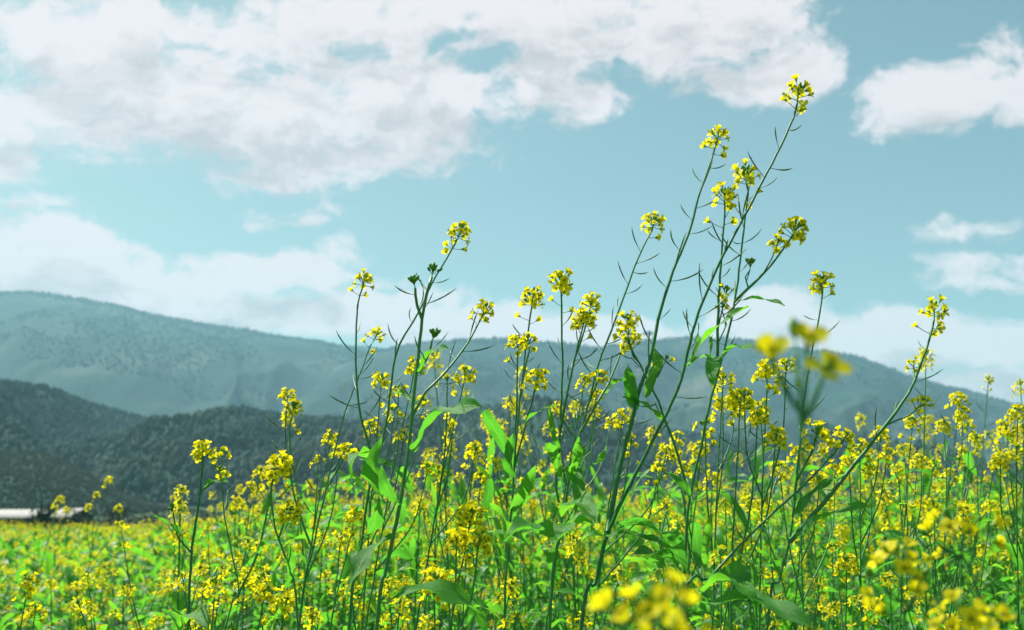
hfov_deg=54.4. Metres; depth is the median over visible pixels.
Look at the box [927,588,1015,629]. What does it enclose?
mustard plant
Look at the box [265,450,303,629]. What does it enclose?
mustard plant
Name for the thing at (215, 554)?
mustard plant
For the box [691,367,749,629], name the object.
mustard plant
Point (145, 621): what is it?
mustard plant
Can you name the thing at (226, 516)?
mustard plant
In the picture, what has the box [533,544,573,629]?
mustard plant
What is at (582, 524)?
mustard plant
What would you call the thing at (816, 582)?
mustard plant
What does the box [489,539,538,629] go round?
mustard plant
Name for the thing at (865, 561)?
mustard plant
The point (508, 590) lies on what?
mustard plant
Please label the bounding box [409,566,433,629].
mustard plant
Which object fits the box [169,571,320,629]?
mustard plant
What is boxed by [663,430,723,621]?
mustard plant
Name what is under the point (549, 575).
mustard plant
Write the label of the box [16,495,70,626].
mustard plant
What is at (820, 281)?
mustard plant
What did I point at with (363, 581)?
mustard plant
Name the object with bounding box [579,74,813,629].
mustard plant
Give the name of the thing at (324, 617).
mustard plant
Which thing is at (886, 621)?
mustard plant
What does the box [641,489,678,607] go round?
mustard plant
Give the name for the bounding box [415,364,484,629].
mustard plant
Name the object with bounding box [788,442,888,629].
mustard plant
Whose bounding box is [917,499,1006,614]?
mustard plant
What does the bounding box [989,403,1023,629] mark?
mustard plant
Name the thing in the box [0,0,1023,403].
sky
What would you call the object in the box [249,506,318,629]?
mustard plant
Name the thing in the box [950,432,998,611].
mustard plant
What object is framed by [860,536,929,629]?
mustard plant
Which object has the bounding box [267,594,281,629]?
mustard plant
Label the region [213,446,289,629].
mustard plant
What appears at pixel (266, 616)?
mustard plant
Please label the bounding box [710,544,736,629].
mustard plant
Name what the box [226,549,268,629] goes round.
mustard plant
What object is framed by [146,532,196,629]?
mustard plant
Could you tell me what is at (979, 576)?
mustard plant
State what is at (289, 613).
mustard plant
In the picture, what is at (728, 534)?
mustard plant
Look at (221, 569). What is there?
mustard plant
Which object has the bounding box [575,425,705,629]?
mustard plant
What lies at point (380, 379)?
mustard plant
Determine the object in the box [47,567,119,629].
mustard plant
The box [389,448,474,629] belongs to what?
mustard plant
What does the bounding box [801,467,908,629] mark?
mustard plant
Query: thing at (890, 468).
mustard plant
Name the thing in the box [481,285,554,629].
mustard plant
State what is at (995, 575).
mustard plant
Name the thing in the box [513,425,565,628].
mustard plant
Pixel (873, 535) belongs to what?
mustard plant
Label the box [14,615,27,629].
mustard plant
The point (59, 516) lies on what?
farm shed
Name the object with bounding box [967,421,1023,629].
mustard plant
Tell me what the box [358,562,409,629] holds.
mustard plant
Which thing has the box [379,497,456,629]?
mustard plant
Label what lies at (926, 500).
mustard plant
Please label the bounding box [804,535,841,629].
mustard plant
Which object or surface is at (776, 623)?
mustard plant
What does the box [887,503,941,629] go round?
mustard plant
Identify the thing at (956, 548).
mustard plant
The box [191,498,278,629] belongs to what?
mustard plant
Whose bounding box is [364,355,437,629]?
mustard plant
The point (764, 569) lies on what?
mustard plant
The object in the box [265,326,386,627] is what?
mustard plant
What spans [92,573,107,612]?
mustard plant
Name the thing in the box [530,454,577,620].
mustard plant
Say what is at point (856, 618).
mustard plant
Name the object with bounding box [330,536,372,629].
mustard plant
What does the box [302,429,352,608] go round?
mustard plant
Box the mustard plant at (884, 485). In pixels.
[852,457,910,628]
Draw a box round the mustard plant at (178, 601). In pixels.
[107,484,248,629]
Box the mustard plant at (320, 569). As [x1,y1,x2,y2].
[249,531,365,629]
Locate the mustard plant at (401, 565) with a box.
[386,478,427,628]
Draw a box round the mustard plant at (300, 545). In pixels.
[296,479,344,629]
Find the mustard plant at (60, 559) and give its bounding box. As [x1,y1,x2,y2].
[56,557,114,629]
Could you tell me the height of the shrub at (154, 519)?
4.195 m
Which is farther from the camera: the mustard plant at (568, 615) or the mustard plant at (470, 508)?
the mustard plant at (568, 615)
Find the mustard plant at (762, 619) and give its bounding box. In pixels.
[713,488,837,629]
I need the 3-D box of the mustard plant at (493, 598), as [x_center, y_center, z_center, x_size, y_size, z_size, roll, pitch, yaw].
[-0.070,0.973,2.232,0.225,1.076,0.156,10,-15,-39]
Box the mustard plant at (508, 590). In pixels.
[376,575,521,629]
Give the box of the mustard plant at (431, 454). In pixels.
[415,348,531,629]
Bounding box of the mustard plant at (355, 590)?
[337,576,365,629]
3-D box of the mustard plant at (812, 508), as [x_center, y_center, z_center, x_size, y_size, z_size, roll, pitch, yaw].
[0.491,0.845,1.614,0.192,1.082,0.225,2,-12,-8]
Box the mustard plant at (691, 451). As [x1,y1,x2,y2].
[641,441,706,629]
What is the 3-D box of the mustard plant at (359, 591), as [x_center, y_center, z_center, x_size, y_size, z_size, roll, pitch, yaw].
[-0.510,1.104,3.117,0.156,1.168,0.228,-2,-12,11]
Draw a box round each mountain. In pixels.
[0,291,361,417]
[280,337,1023,460]
[342,345,385,351]
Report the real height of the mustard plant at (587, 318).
1.358 m
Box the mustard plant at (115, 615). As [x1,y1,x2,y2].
[107,608,122,629]
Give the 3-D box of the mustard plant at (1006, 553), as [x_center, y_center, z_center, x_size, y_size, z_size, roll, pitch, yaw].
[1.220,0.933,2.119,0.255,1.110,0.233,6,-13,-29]
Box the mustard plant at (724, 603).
[693,491,748,629]
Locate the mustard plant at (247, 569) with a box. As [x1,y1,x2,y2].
[231,566,255,629]
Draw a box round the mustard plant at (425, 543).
[394,472,443,623]
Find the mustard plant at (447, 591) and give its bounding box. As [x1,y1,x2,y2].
[346,262,493,629]
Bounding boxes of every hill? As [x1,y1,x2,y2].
[0,387,1022,512]
[0,454,225,517]
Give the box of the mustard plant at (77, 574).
[48,567,103,629]
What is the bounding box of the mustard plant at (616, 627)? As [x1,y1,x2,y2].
[587,515,641,629]
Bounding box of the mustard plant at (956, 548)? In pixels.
[930,451,978,612]
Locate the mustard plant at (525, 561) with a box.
[494,501,536,626]
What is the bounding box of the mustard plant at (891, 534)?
[866,347,942,629]
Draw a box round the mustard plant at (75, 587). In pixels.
[64,581,90,626]
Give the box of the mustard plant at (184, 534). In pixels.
[119,531,267,629]
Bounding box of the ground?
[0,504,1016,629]
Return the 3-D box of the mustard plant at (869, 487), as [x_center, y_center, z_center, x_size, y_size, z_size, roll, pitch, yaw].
[1.011,0.915,2.616,0.232,1.341,0.187,-1,-11,3]
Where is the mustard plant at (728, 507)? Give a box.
[642,497,789,629]
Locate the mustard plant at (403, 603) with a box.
[382,595,527,629]
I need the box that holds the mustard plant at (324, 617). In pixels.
[273,414,348,629]
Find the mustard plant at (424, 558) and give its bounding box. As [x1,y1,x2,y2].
[419,539,499,629]
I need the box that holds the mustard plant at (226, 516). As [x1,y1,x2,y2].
[170,490,241,629]
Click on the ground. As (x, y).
(201, 508)
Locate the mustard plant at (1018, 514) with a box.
[987,419,1022,629]
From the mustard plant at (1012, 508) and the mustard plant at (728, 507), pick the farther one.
the mustard plant at (1012, 508)
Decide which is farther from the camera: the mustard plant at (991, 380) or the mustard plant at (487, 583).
the mustard plant at (487, 583)
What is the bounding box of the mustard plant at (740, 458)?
[734,453,776,627]
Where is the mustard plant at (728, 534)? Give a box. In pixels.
[727,524,770,629]
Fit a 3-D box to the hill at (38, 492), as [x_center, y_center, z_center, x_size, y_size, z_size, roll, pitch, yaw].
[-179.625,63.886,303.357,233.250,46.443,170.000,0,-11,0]
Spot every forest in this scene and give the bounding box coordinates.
[0,289,366,411]
[0,378,1022,513]
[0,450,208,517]
[333,335,1023,455]
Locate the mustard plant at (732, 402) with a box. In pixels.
[716,386,787,629]
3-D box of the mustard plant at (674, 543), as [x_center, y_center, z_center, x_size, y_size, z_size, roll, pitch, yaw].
[0.205,0.533,1.080,0.257,1.482,0.180,4,-12,-17]
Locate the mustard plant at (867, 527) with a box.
[828,486,909,617]
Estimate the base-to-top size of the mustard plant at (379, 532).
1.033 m
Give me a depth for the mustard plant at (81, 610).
1.36 m
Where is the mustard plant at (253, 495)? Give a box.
[227,483,300,629]
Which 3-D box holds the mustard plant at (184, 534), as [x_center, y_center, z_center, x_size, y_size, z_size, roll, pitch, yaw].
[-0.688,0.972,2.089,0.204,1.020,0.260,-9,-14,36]
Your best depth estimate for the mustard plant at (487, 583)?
3.75 m
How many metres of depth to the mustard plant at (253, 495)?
3.65 m
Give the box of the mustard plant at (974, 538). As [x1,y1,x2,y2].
[921,475,994,617]
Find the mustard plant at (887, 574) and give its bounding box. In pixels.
[845,571,931,629]
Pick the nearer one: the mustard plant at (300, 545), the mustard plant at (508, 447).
the mustard plant at (508, 447)
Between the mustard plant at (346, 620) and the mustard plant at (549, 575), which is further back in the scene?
the mustard plant at (549, 575)
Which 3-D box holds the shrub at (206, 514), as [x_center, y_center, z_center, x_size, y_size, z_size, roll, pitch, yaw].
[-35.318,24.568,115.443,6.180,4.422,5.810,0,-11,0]
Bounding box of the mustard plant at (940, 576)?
[895,527,948,622]
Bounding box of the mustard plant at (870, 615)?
[839,476,881,629]
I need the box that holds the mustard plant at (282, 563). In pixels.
[276,553,294,629]
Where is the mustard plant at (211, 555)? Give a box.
[183,548,230,627]
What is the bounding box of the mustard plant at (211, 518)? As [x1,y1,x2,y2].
[207,516,261,628]
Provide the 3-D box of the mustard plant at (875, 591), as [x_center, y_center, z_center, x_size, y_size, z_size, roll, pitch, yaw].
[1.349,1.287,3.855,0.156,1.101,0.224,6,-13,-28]
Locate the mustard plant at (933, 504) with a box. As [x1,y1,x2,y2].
[903,500,976,629]
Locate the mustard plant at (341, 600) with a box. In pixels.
[340,528,370,623]
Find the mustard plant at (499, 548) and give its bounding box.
[465,395,581,628]
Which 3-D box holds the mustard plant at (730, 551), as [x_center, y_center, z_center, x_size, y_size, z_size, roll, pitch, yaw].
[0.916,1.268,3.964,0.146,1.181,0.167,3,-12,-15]
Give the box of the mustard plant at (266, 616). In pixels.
[262,566,274,629]
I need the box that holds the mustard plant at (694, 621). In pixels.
[685,500,701,623]
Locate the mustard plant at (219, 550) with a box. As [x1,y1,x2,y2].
[213,547,224,617]
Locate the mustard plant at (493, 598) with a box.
[450,510,502,629]
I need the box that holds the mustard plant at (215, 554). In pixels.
[213,484,269,629]
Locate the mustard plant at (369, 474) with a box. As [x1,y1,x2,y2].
[329,220,471,629]
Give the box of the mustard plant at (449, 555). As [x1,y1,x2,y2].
[429,480,475,629]
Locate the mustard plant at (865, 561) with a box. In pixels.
[839,481,876,629]
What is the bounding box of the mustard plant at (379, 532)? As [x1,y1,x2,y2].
[374,527,421,629]
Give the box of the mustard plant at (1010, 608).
[958,465,1014,628]
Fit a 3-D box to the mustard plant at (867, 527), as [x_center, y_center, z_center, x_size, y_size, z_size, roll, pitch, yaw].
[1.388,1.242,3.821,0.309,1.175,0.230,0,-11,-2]
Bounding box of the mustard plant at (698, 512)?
[690,511,722,629]
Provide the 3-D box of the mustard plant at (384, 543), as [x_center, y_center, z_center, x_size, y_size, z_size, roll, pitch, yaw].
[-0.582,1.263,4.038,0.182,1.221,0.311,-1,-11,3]
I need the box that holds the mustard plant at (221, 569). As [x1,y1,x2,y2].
[210,563,229,629]
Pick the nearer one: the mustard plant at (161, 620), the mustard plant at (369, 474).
the mustard plant at (369, 474)
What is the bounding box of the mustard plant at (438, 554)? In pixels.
[401,553,474,628]
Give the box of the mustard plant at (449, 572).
[436,567,463,629]
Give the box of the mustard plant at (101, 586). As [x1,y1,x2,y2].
[95,576,170,629]
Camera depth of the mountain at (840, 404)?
1720.78 m
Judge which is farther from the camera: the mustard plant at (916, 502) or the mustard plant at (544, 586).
the mustard plant at (544, 586)
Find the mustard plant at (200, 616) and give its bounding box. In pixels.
[154,439,227,629]
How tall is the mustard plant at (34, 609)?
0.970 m
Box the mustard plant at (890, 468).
[849,462,909,628]
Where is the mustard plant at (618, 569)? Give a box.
[493,566,666,629]
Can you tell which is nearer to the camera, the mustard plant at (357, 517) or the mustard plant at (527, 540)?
the mustard plant at (357, 517)
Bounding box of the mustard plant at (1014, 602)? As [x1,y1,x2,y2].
[978,494,1023,624]
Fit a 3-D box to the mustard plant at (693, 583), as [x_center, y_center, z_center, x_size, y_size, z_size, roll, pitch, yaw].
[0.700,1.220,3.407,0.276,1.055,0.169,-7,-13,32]
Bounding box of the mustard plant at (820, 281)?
[756,270,948,629]
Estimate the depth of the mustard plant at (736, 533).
2.81 m
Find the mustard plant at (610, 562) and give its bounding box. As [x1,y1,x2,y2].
[604,492,658,629]
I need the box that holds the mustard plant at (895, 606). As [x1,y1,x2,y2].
[871,464,900,629]
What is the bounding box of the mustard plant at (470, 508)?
[417,500,493,629]
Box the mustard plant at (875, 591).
[830,521,876,628]
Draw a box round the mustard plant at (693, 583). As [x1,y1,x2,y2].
[690,515,741,620]
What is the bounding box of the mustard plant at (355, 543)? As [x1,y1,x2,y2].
[339,476,367,629]
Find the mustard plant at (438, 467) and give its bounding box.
[387,463,455,629]
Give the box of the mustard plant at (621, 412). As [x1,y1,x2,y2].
[592,407,675,629]
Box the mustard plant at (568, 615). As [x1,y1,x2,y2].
[549,541,583,629]
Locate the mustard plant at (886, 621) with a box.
[816,501,952,629]
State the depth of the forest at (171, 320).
2107.64 m
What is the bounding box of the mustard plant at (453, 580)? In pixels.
[440,546,461,629]
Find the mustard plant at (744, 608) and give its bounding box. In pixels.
[596,514,754,629]
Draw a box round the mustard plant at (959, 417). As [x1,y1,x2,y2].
[933,391,983,615]
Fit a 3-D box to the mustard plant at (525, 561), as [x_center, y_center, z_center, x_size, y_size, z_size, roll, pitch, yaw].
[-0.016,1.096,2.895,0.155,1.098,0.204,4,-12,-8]
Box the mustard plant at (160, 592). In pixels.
[101,589,165,628]
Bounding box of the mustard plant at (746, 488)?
[723,481,787,629]
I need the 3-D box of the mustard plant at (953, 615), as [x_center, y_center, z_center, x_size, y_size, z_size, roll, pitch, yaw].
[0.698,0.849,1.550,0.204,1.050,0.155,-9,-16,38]
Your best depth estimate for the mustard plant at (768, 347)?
0.36 m
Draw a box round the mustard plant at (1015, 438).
[1009,433,1022,461]
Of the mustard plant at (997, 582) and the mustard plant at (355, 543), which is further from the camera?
the mustard plant at (355, 543)
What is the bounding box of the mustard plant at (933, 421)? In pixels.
[928,414,980,596]
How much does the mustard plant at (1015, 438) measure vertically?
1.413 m
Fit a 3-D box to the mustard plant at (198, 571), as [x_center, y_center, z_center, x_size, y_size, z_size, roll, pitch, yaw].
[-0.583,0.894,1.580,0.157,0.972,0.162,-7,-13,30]
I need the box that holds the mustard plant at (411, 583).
[389,562,436,629]
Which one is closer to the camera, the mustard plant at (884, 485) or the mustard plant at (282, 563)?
the mustard plant at (282, 563)
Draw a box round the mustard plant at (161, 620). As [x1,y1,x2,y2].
[132,613,164,629]
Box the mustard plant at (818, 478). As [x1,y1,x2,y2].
[769,444,854,629]
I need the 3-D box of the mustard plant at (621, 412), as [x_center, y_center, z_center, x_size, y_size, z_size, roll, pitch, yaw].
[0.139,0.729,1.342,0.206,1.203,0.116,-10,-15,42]
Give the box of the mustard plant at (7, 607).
[5,604,41,629]
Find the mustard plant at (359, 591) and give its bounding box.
[337,480,374,621]
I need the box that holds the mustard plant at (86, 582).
[78,573,174,629]
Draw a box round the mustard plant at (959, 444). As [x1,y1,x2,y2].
[956,441,981,595]
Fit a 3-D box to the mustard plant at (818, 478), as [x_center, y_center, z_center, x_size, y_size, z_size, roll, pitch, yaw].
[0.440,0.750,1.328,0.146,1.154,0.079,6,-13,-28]
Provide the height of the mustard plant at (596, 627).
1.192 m
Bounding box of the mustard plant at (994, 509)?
[966,498,999,597]
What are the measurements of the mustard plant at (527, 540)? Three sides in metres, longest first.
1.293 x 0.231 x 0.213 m
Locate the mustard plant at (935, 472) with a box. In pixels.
[896,454,957,629]
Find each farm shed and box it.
[0,509,55,533]
[51,508,94,536]
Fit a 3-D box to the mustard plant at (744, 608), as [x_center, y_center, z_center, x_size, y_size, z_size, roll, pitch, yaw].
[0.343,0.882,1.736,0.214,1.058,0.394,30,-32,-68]
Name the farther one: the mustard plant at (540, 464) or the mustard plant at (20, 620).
the mustard plant at (20, 620)
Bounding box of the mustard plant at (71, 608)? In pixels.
[65,602,76,629]
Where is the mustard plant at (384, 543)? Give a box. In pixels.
[347,487,387,629]
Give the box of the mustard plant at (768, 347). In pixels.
[753,317,852,629]
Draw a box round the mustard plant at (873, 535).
[840,469,911,629]
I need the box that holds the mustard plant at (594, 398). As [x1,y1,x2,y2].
[545,373,615,629]
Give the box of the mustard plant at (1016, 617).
[941,528,1023,629]
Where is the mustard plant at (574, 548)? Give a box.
[539,400,603,629]
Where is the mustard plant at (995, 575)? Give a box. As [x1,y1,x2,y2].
[963,438,1010,628]
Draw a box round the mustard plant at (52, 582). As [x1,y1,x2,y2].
[38,578,58,628]
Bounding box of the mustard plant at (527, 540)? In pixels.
[474,413,537,629]
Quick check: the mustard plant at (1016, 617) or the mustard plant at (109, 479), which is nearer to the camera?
the mustard plant at (1016, 617)
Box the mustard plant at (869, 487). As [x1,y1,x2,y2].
[855,412,932,627]
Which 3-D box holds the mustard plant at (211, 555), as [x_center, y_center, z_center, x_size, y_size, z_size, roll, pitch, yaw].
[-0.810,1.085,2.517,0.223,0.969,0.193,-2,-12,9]
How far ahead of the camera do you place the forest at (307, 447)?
503.41 m
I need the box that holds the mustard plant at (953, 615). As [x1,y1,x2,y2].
[944,517,973,629]
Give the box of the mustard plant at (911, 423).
[884,414,929,629]
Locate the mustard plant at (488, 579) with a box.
[478,553,493,625]
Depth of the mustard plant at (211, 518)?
3.88 m
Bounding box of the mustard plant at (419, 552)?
[409,482,438,602]
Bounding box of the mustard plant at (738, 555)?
[719,501,752,623]
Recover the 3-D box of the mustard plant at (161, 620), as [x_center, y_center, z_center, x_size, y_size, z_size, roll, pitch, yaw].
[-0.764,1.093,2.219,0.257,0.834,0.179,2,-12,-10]
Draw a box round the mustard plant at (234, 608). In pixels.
[207,538,254,627]
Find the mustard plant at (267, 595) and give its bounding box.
[233,574,294,629]
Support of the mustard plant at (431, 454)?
on the ground
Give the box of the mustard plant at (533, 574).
[507,498,572,629]
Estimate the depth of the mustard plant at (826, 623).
2.00 m
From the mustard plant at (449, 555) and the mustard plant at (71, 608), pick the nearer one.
the mustard plant at (449, 555)
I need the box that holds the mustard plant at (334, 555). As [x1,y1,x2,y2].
[308,551,341,629]
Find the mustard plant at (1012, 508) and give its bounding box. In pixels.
[1001,482,1020,623]
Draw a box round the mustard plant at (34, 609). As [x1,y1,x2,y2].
[12,570,47,629]
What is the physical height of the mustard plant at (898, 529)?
1.300 m
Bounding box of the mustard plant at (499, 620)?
[423,550,527,627]
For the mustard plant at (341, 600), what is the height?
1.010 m
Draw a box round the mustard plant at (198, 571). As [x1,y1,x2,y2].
[181,563,209,629]
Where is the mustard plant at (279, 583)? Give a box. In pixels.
[235,498,320,629]
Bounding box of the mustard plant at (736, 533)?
[689,507,748,624]
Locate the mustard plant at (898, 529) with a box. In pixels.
[879,435,944,627]
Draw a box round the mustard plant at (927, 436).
[896,432,963,629]
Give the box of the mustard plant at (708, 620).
[651,498,719,629]
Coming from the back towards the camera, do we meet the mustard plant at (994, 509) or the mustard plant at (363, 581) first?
the mustard plant at (363, 581)
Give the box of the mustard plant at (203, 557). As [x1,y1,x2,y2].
[158,523,279,629]
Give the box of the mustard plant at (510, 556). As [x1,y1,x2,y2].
[477,419,535,627]
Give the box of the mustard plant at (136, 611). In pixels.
[124,591,221,629]
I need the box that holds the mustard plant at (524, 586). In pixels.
[476,439,559,629]
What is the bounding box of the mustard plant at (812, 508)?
[751,497,829,629]
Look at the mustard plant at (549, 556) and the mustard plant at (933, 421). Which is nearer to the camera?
the mustard plant at (549, 556)
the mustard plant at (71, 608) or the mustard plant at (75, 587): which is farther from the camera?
the mustard plant at (71, 608)
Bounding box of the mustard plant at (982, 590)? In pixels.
[962,488,1020,626]
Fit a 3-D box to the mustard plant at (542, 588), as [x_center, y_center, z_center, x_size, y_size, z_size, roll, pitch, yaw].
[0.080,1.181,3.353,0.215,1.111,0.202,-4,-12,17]
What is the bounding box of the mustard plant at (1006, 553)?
[1001,549,1022,618]
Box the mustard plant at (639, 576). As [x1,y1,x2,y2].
[613,487,656,628]
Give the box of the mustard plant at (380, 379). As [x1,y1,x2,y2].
[355,370,412,629]
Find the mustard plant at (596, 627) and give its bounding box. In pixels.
[540,463,607,629]
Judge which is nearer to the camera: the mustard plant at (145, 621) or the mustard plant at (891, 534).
the mustard plant at (891, 534)
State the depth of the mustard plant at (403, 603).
1.20 m
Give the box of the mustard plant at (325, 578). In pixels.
[310,569,338,629]
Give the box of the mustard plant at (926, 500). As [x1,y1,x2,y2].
[912,495,951,629]
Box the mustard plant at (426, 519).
[414,439,481,629]
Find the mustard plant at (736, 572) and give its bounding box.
[679,425,855,625]
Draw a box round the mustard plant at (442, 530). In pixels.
[436,470,456,627]
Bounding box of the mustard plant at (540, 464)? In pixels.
[510,399,600,629]
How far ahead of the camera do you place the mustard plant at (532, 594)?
3.06 m
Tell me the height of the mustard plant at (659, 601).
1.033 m
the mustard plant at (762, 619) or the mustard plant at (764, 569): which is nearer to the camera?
the mustard plant at (764, 569)
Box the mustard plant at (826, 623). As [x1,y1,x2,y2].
[798,523,849,629]
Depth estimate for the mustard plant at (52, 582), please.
2.50 m
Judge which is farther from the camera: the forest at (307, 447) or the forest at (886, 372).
the forest at (886, 372)
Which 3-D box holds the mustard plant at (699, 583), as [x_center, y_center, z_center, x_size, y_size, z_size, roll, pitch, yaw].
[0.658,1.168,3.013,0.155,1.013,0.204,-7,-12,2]
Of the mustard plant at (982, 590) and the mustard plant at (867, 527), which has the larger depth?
the mustard plant at (867, 527)
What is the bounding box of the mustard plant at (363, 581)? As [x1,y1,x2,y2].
[341,544,380,628]
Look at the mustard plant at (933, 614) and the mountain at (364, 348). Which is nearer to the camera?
the mustard plant at (933, 614)
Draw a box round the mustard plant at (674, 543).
[612,158,808,621]
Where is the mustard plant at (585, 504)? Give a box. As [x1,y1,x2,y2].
[548,211,666,629]
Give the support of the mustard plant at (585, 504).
on the ground
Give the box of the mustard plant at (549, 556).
[474,454,574,629]
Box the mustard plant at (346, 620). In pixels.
[299,526,413,629]
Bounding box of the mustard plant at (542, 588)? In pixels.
[513,499,556,629]
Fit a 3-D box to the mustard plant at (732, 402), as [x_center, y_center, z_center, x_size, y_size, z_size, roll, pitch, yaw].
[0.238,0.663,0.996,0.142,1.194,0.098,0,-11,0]
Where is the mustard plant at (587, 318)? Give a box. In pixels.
[504,267,601,621]
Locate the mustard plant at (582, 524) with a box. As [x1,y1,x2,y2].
[534,484,591,629]
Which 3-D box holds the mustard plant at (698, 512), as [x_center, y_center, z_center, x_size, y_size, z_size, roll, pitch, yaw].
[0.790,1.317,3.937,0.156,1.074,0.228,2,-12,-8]
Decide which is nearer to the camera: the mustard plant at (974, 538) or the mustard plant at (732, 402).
the mustard plant at (732, 402)
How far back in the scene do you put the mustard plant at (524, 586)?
2.61 m
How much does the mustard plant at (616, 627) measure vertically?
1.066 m
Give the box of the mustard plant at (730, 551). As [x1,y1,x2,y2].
[718,485,746,626]
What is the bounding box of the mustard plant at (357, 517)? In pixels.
[329,505,377,629]
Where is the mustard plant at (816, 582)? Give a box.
[788,537,844,624]
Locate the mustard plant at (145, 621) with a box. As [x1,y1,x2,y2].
[127,580,163,629]
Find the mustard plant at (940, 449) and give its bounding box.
[929,443,970,623]
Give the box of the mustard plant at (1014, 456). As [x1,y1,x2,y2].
[1003,428,1021,519]
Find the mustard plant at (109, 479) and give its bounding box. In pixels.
[76,476,122,628]
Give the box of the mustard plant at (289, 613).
[253,550,308,629]
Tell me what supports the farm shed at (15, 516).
on the ground
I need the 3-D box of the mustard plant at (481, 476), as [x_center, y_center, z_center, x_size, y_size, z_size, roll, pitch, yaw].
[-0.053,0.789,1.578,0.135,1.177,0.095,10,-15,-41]
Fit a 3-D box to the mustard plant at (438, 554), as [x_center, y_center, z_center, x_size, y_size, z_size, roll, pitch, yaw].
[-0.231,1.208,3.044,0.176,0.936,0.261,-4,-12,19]
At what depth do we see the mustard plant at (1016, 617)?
2.63 m
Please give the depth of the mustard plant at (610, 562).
3.45 m
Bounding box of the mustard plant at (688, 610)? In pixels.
[648,545,703,625]
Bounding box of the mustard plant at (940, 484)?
[931,481,980,607]
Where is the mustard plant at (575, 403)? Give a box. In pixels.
[462,385,611,629]
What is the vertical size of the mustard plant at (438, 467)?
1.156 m
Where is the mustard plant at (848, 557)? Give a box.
[826,540,884,629]
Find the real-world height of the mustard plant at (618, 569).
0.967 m
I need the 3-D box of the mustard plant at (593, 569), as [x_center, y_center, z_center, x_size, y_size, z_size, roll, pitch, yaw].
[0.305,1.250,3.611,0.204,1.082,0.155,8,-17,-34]
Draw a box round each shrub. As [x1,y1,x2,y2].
[24,501,56,535]
[60,508,87,528]
[83,513,104,529]
[97,505,141,529]
[128,510,171,530]
[178,508,220,526]
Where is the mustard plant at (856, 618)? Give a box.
[843,476,899,625]
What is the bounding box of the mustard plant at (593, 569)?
[571,518,608,622]
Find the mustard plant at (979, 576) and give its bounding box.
[939,533,984,598]
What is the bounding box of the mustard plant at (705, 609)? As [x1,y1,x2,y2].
[687,512,724,627]
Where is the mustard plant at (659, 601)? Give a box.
[588,565,709,629]
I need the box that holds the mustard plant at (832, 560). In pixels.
[714,468,859,629]
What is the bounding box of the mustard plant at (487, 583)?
[477,542,492,617]
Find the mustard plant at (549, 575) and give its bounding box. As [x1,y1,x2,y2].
[533,539,576,627]
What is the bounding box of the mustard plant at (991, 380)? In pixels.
[965,374,995,612]
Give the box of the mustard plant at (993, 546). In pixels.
[970,475,1019,628]
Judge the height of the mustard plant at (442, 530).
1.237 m
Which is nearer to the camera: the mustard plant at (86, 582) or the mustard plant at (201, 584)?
the mustard plant at (201, 584)
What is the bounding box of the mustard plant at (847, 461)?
[837,425,897,629]
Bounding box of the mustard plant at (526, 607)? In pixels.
[487,548,547,629]
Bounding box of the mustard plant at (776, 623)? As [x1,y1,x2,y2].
[736,494,786,629]
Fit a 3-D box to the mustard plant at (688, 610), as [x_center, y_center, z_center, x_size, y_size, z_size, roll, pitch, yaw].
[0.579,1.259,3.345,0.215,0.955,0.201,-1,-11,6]
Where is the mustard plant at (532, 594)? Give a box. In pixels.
[495,498,547,629]
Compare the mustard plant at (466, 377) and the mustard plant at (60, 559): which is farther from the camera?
the mustard plant at (60, 559)
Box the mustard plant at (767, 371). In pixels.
[734,356,796,629]
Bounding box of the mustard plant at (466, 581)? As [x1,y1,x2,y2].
[430,554,479,626]
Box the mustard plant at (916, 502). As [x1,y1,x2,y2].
[908,498,974,629]
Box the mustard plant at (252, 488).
[230,465,266,629]
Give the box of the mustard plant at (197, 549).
[192,544,216,629]
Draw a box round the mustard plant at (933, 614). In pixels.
[879,527,955,621]
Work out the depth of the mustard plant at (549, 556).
2.03 m
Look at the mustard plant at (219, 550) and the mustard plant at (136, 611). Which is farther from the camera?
the mustard plant at (219, 550)
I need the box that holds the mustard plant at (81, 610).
[68,575,230,629]
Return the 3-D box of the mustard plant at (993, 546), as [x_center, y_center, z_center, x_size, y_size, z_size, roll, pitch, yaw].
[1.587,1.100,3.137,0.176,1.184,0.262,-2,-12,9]
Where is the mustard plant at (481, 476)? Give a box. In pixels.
[461,440,502,626]
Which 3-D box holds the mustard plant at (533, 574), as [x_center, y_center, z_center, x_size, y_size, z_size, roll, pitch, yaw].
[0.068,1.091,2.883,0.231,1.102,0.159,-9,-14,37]
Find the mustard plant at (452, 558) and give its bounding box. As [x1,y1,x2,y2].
[439,472,515,629]
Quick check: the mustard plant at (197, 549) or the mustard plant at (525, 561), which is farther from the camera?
the mustard plant at (197, 549)
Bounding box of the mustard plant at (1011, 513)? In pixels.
[982,378,1023,592]
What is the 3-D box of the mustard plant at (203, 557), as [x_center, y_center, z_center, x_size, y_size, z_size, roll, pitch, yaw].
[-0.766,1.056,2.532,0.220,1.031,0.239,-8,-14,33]
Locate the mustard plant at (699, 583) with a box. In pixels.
[683,534,729,624]
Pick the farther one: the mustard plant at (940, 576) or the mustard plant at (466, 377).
the mustard plant at (940, 576)
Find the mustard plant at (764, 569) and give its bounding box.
[756,496,822,629]
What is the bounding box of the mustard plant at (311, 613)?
[241,571,324,629]

